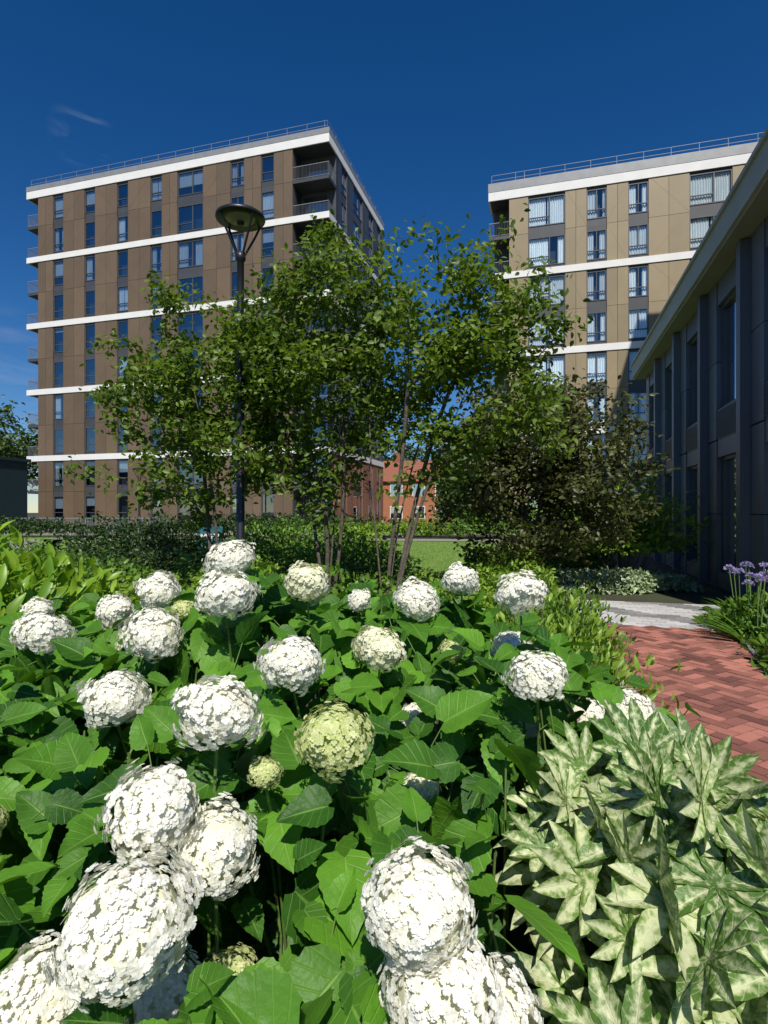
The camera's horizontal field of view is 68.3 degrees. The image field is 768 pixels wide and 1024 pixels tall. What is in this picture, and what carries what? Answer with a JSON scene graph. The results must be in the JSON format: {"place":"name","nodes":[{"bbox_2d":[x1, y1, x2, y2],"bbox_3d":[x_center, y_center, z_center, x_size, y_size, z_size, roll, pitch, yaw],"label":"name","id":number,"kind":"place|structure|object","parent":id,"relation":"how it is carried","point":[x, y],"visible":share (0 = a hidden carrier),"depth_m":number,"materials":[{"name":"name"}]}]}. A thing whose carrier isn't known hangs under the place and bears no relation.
{"place":"outdoors","nodes":[
{"label":"outdoors","id":0,"kind":"place"},
{"bbox_2d":[0,456,30,529],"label":"dark kiosk building","id":1,"kind":"structure","parent":0,"point":[13,487],"depth_m":47.55,"materials":[{"name":"grey metal"}]},
{"bbox_2d":[10,539,41,556],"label":"garden path","id":2,"kind":"structure","parent":0,"point":[33,540],"depth_m":27.64,"materials":[{"name":"grey concrete"}]},
{"bbox_2d":[7,536,62,547],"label":"lawn","id":3,"kind":"structure","parent":0,"point":[39,538],"depth_m":33.99,"materials":[{"name":"green plant"}]},
{"bbox_2d":[0,515,106,536],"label":"clipped hedge","id":4,"kind":"object","parent":3,"relation":"on","point":[50,525],"visible":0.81,"depth_m":35.67,"materials":[{"name":"green plant"}]},
{"bbox_2d":[26,120,383,530],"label":"apartment tower","id":5,"kind":"structure","parent":0,"point":[108,240],"depth_m":51.25,"materials":[{"name":"brown brick"}]},
{"bbox_2d":[54,155,379,520],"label":"window frames","id":6,"kind":"structure","parent":5,"relation":"in","point":[323,197],"depth_m":50.17,"materials":[{"name":"metal"}]},
{"bbox_2d":[50,537,499,540],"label":"garden path","id":7,"kind":"structure","parent":0,"point":[394,539],"depth_m":32.67,"materials":[{"name":"grey concrete"}]},
{"bbox_2d":[4,526,546,534],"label":"plaza pavement","id":8,"kind":"structure","parent":0,"point":[231,534],"depth_m":40.13,"materials":[{"name":"grey concrete"}]},
{"bbox_2d":[0,394,37,491],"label":"background tree","id":9,"kind":"object","parent":8,"relation":"on","point":[8,448],"visible":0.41,"depth_m":60.62,"materials":[{"name":"green plant"}]},
{"bbox_2d":[1,517,171,534],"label":"metal railing fence","id":10,"kind":"object","parent":8,"relation":"on","point":[85,523],"visible":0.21,"depth_m":38.88,"materials":[{"name":"grey metal"}]},
{"bbox_2d":[132,468,144,520],"bbox_3d":[-17.300,-0.768,40.000,0.923,4.736,0.923,0,0,0],"label":"street lamp","id":11,"kind":"object","parent":8,"relation":"on","point":[139,479],"visible":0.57,"depth_m":39.92,"materials":[{"name":"black metal"}]},
{"bbox_2d":[383,481,454,525],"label":"walls","id":12,"kind":"structure","parent":8,"relation":"on","point":[389,501],"depth_m":65.49,"materials":[{"name":"brick"}]},
{"bbox_2d":[390,484,436,518],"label":"window frames","id":13,"kind":"structure","parent":12,"relation":"attached to","point":[412,495],"depth_m":65.48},
{"bbox_2d":[391,484,446,517],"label":"windows","id":14,"kind":"structure","parent":13,"relation":"attached to","point":[399,508],"depth_m":65.33,"materials":[{"name":"white glass"}]},
{"bbox_2d":[383,452,451,480],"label":"roof","id":15,"kind":"structure","parent":12,"relation":"on","point":[390,470],"depth_m":67.76,"materials":[{"name":"tile"}]},
{"bbox_2d":[44,539,573,577],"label":"lawn","id":16,"kind":"structure","parent":0,"point":[433,559],"depth_m":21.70,"materials":[{"name":"green plant"}]},
{"bbox_2d":[19,509,196,569],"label":"evergreen shrub","id":17,"kind":"object","parent":16,"relation":"on","point":[94,548],"visible":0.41,"depth_m":15.17,"materials":[{"name":"green plant"}]},
{"bbox_2d":[223,514,354,572],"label":"evergreen shrub","id":18,"kind":"object","parent":16,"relation":"on","point":[288,530],"visible":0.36,"depth_m":14.16,"materials":[{"name":"green plant"}]},
{"bbox_2d":[299,523,410,569],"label":"lime shrub","id":19,"kind":"object","parent":16,"relation":"on","point":[368,532],"visible":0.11,"depth_m":15.42,"materials":[{"name":"green plant"}]},
{"bbox_2d":[2,513,752,1023],"bbox_3d":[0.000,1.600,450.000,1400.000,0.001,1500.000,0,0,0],"label":"ground","id":20,"kind":"structure","parent":0,"point":[518,937],"depth_m":10.23,"materials":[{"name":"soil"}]},
{"bbox_2d":[0,529,96,593],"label":"evergreen shrub","id":21,"kind":"object","parent":20,"relation":"on","point":[35,546],"visible":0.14,"depth_m":11.12,"materials":[{"name":"green plant"}]},
{"bbox_2d":[0,520,128,679],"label":"laurel shrub","id":22,"kind":"object","parent":20,"relation":"on","point":[30,581],"visible":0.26,"depth_m":3.99,"materials":[{"name":"green plant"}]},
{"bbox_2d":[10,568,182,631],"bbox_3d":[-3.069,1.115,6.210,2.556,0.983,1.923,0,0,0],"label":"evergreen shrub","id":23,"kind":"object","parent":20,"relation":"on","point":[134,596],"visible":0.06,"depth_m":6.32,"materials":[{"name":"green plant"}]},
{"bbox_2d":[6,547,198,603],"bbox_3d":[-4.303,1.065,8.143,3.246,1.084,2.532,0,0,-29],"label":"evergreen shrub","id":24,"kind":"object","parent":20,"relation":"on","point":[124,568],"visible":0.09,"depth_m":8.20,"materials":[{"name":"green plant"}]},
{"bbox_2d":[94,513,214,583],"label":"yew shrub","id":25,"kind":"object","parent":20,"relation":"on","point":[157,548],"visible":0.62,"depth_m":11.66,"materials":[{"name":"green plant"}]},
{"bbox_2d":[58,270,346,579],"bbox_3d":[-2.950,-1.062,8.860,4.653,5.338,2.977,0,0,0],"label":"garden tree","id":26,"kind":"object","parent":20,"relation":"on","point":[184,415],"visible":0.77,"depth_m":8.57,"materials":[{"name":"green plant"}]},
{"bbox_2d":[197,527,222,566],"bbox_3d":[-4.150,0.975,13.497,0.600,1.250,0.066,0,0,-6],"label":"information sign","id":27,"kind":"object","parent":20,"relation":"on","point":[201,531],"visible":0.07,"depth_m":13.47,"materials":[{"name":"teal metal"}]},
{"bbox_2d":[184,554,285,590],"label":"lime shrub","id":28,"kind":"object","parent":20,"relation":"on","point":[268,571],"visible":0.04,"depth_m":6.98,"materials":[{"name":"green plant"}]},
{"bbox_2d":[215,203,264,544],"bbox_3d":[-2.080,-1.377,8.200,0.710,5.955,0.710,0,0,0],"label":"street lamp","id":29,"kind":"object","parent":20,"relation":"on","point":[240,217],"visible":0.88,"depth_m":8.15,"materials":[{"name":"black metal"}]},
{"bbox_2d":[171,525,332,589],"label":"evergreen shrub","id":30,"kind":"object","parent":20,"relation":"on","point":[186,571],"visible":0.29,"depth_m":9.76,"materials":[{"name":"green plant"}]},
{"bbox_2d":[108,511,430,534],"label":"clipped hedge","id":31,"kind":"object","parent":20,"relation":"on","point":[229,522],"visible":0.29,"depth_m":37.26,"materials":[{"name":"green plant"}]},
{"bbox_2d":[192,208,437,594],"bbox_3d":[-0.989,-1.332,8.211,3.562,5.872,3.454,0,0,0],"label":"garden tree","id":32,"kind":"object","parent":20,"relation":"on","point":[274,338],"visible":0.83,"depth_m":7.94,"materials":[{"name":"green plant"}]},
{"bbox_2d":[190,560,467,666],"bbox_3d":[-0.597,1.059,5.637,3.536,1.094,2.172,0,0,0],"label":"evergreen shrub","id":33,"kind":"object","parent":20,"relation":"on","point":[335,570],"visible":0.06,"depth_m":5.72,"materials":[{"name":"green plant"}]},
{"bbox_2d":[0,539,701,1023],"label":"hydrangea bush","id":34,"kind":"object","parent":20,"relation":"on","point":[164,815],"visible":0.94,"depth_m":1.46,"materials":[{"name":"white plant"}]},
{"bbox_2d":[284,524,435,590],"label":"evergreen shrub","id":35,"kind":"object","parent":20,"relation":"on","point":[352,560],"visible":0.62,"depth_m":11.22,"materials":[{"name":"green plant"}]},
{"bbox_2d":[300,515,510,537],"bbox_3d":[1.091,0.845,36.146,14.720,1.518,2.863,0,0,0],"label":"flowering border","id":36,"kind":"object","parent":20,"relation":"on","point":[424,529],"visible":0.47,"depth_m":35.63,"materials":[{"name":"green plant"}]},
{"bbox_2d":[383,440,430,460],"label":"background tree","id":37,"kind":"object","parent":20,"relation":"on","point":[411,455],"visible":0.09,"depth_m":91.67,"materials":[{"name":"green plant"}]},
{"bbox_2d":[288,203,594,593],"bbox_3d":[0.783,-1.349,7.588,3.998,5.906,3.080,0,0,0],"label":"garden tree","id":38,"kind":"object","parent":20,"relation":"on","point":[454,357],"visible":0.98,"depth_m":7.23,"materials":[{"name":"green plant"}]},
{"bbox_2d":[377,571,526,622],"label":"evergreen shrub","id":39,"kind":"object","parent":20,"relation":"on","point":[488,593],"visible":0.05,"depth_m":7.33,"materials":[{"name":"green plant"}]},
{"bbox_2d":[424,468,490,526],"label":"background tree","id":40,"kind":"object","parent":20,"relation":"on","point":[443,492],"visible":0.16,"depth_m":57.02,"materials":[{"name":"green plant"}]},
{"bbox_2d":[413,498,579,536],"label":"clipped hedge","id":41,"kind":"object","parent":20,"relation":"on","point":[469,529],"visible":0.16,"depth_m":33.66,"materials":[{"name":"green plant"}]},
{"bbox_2d":[456,541,554,587],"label":"lime shrub","id":42,"kind":"object","parent":20,"relation":"on","point":[494,562],"visible":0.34,"depth_m":10.81,"materials":[{"name":"green plant"}]},
{"bbox_2d":[450,559,569,621],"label":"lime shrub","id":43,"kind":"object","parent":20,"relation":"on","point":[494,577],"visible":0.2,"depth_m":7.72,"materials":[{"name":"green plant"}]},
{"bbox_2d":[475,648,579,791],"bbox_3d":[0.951,1.159,3.083,1.194,0.895,1.226,0,0,0],"label":"perennial clump","id":44,"kind":"object","parent":20,"relation":"on","point":[480,754],"visible":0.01,"depth_m":3.06,"materials":[{"name":"green plant"}]},
{"bbox_2d":[409,354,680,572],"bbox_3d":[2.999,-0.630,11.217,5.015,4.476,3.661,0,0,13],"label":"copper garden tree","id":45,"kind":"object","parent":20,"relation":"on","point":[574,484],"visible":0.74,"depth_m":10.54,"materials":[{"name":"green plant"}]},
{"bbox_2d":[493,539,615,574],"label":"evergreen shrub","id":46,"kind":"object","parent":20,"relation":"on","point":[556,562],"visible":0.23,"depth_m":12.82,"materials":[{"name":"green plant"}]},
{"bbox_2d":[493,569,650,671],"bbox_3d":[1.802,1.105,5.826,1.506,1.003,2.133,0,0,-14],"label":"perennial clump","id":47,"kind":"object","parent":20,"relation":"on","point":[552,606],"visible":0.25,"depth_m":5.52,"materials":[{"name":"green plant"}]},
{"bbox_2d":[504,488,645,567],"bbox_3d":[5.007,0.333,14.834,3.353,2.545,3.072,0,0,43],"label":"airy shrub","id":48,"kind":"object","parent":20,"relation":"on","point":[534,503],"visible":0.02,"depth_m":14.61,"materials":[{"name":"green plant"}]},
{"bbox_2d":[476,573,685,711],"bbox_3d":[1.158,1.052,4.311,1.560,1.109,2.340,0,0,-28],"label":"perennial clump","id":49,"kind":"object","parent":20,"relation":"on","point":[569,629],"visible":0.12,"depth_m":4.00,"materials":[{"name":"green plant"}]},
{"bbox_2d":[538,565,704,594],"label":"variegated groundcover","id":50,"kind":"object","parent":20,"relation":"on","point":[608,581],"visible":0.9,"depth_m":11.23,"materials":[{"name":"green plant"}]},
{"bbox_2d":[488,132,763,527],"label":"apartment tower","id":51,"kind":"structure","parent":20,"relation":"on","point":[620,242],"depth_m":43.47,"materials":[{"name":"beige concrete"}]},
{"bbox_2d":[528,169,731,523],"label":"window frames","id":52,"kind":"structure","parent":51,"relation":"in","point":[730,170],"depth_m":43.61,"materials":[{"name":"metal"}]},
{"bbox_2d":[493,697,767,1023],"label":"variegated fatsia shrub","id":53,"kind":"object","parent":20,"relation":"on","point":[631,819],"visible":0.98,"depth_m":1.42,"materials":[{"name":"green plant"}]},
{"bbox_2d":[553,449,711,573],"bbox_3d":[5.455,0.086,12.559,3.593,3.039,2.743,0,0,38],"label":"airy shrub","id":54,"kind":"object","parent":20,"relation":"on","point":[653,536],"visible":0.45,"depth_m":12.24,"materials":[{"name":"green plant"}]},
{"bbox_2d":[646,216,767,598],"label":"wall panels","id":55,"kind":"object","parent":20,"relation":"on","point":[745,276],"visible":0.78,"depth_m":11.95,"materials":[{"name":"stone"}]},
{"bbox_2d":[634,176,767,379],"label":"soffit","id":56,"kind":"structure","parent":55,"relation":"on","point":[752,217],"depth_m":11.31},
{"bbox_2d":[630,126,767,378],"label":"roof fascia","id":57,"kind":"structure","parent":56,"relation":"on","point":[752,176],"depth_m":10.64,"materials":[{"name":"grey metal"}]},
{"bbox_2d":[652,290,754,575],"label":"window frames","id":58,"kind":"structure","parent":55,"relation":"attached to","point":[730,299],"depth_m":11.89,"materials":[{"name":"metal"}]},
{"bbox_2d":[671,298,735,569],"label":"windows","id":59,"kind":"structure","parent":58,"relation":"in","point":[731,463],"depth_m":11.60,"materials":[{"name":"black glass"}]},
{"bbox_2d":[650,382,767,462],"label":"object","id":60,"kind":"structure","parent":55,"relation":"attached to","point":[695,429],"depth_m":11.55,"materials":[{"name":"black metal"}]},
{"bbox_2d":[686,562,767,626],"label":"agapanthus plant","id":61,"kind":"object","parent":20,"relation":"on","point":[734,570],"visible":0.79,"depth_m":7.47,"materials":[{"name":"green plant"}]},
{"bbox_2d":[688,569,767,649],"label":"agapanthus plant","id":62,"kind":"object","parent":20,"relation":"on","point":[737,636],"visible":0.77,"depth_m":6.75,"materials":[{"name":"green plant"}]},
{"bbox_2d":[702,561,754,614],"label":"agapanthus plant","id":63,"kind":"object","parent":20,"relation":"on","point":[746,563],"visible":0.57,"depth_m":7.87,"materials":[{"name":"green plant"}]},
{"bbox_2d":[691,572,767,636],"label":"agapanthus plant","id":64,"kind":"object","parent":20,"relation":"on","point":[750,582],"visible":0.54,"depth_m":7.08,"materials":[{"name":"green plant"}]},
{"bbox_2d":[691,589,767,641],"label":"perennial clump","id":65,"kind":"object","parent":20,"relation":"on","point":[729,610],"visible":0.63,"depth_m":7.24,"materials":[{"name":"green plant"}]},
{"bbox_2d":[737,627,767,676],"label":"perennial clump","id":66,"kind":"object","parent":20,"relation":"on","point":[761,653],"visible":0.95,"depth_m":5.75,"materials":[{"name":"green plant"}]},
{"bbox_2d":[0,0,767,512],"label":"sky","id":67,"kind":"structure","parent":0,"point":[428,101],"materials":[{"name":"blue"}]},
{"bbox_2d":[566,599,722,630],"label":"granite sett path","id":68,"kind":"structure","parent":0,"point":[661,615],"depth_m":8.58,"materials":[{"name":"grey stone"}]},
{"bbox_2d":[601,623,767,782],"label":"brick path","id":69,"kind":"structure","parent":0,"point":[718,683],"depth_m":5.15,"materials":[{"name":"brick"}]}
]}

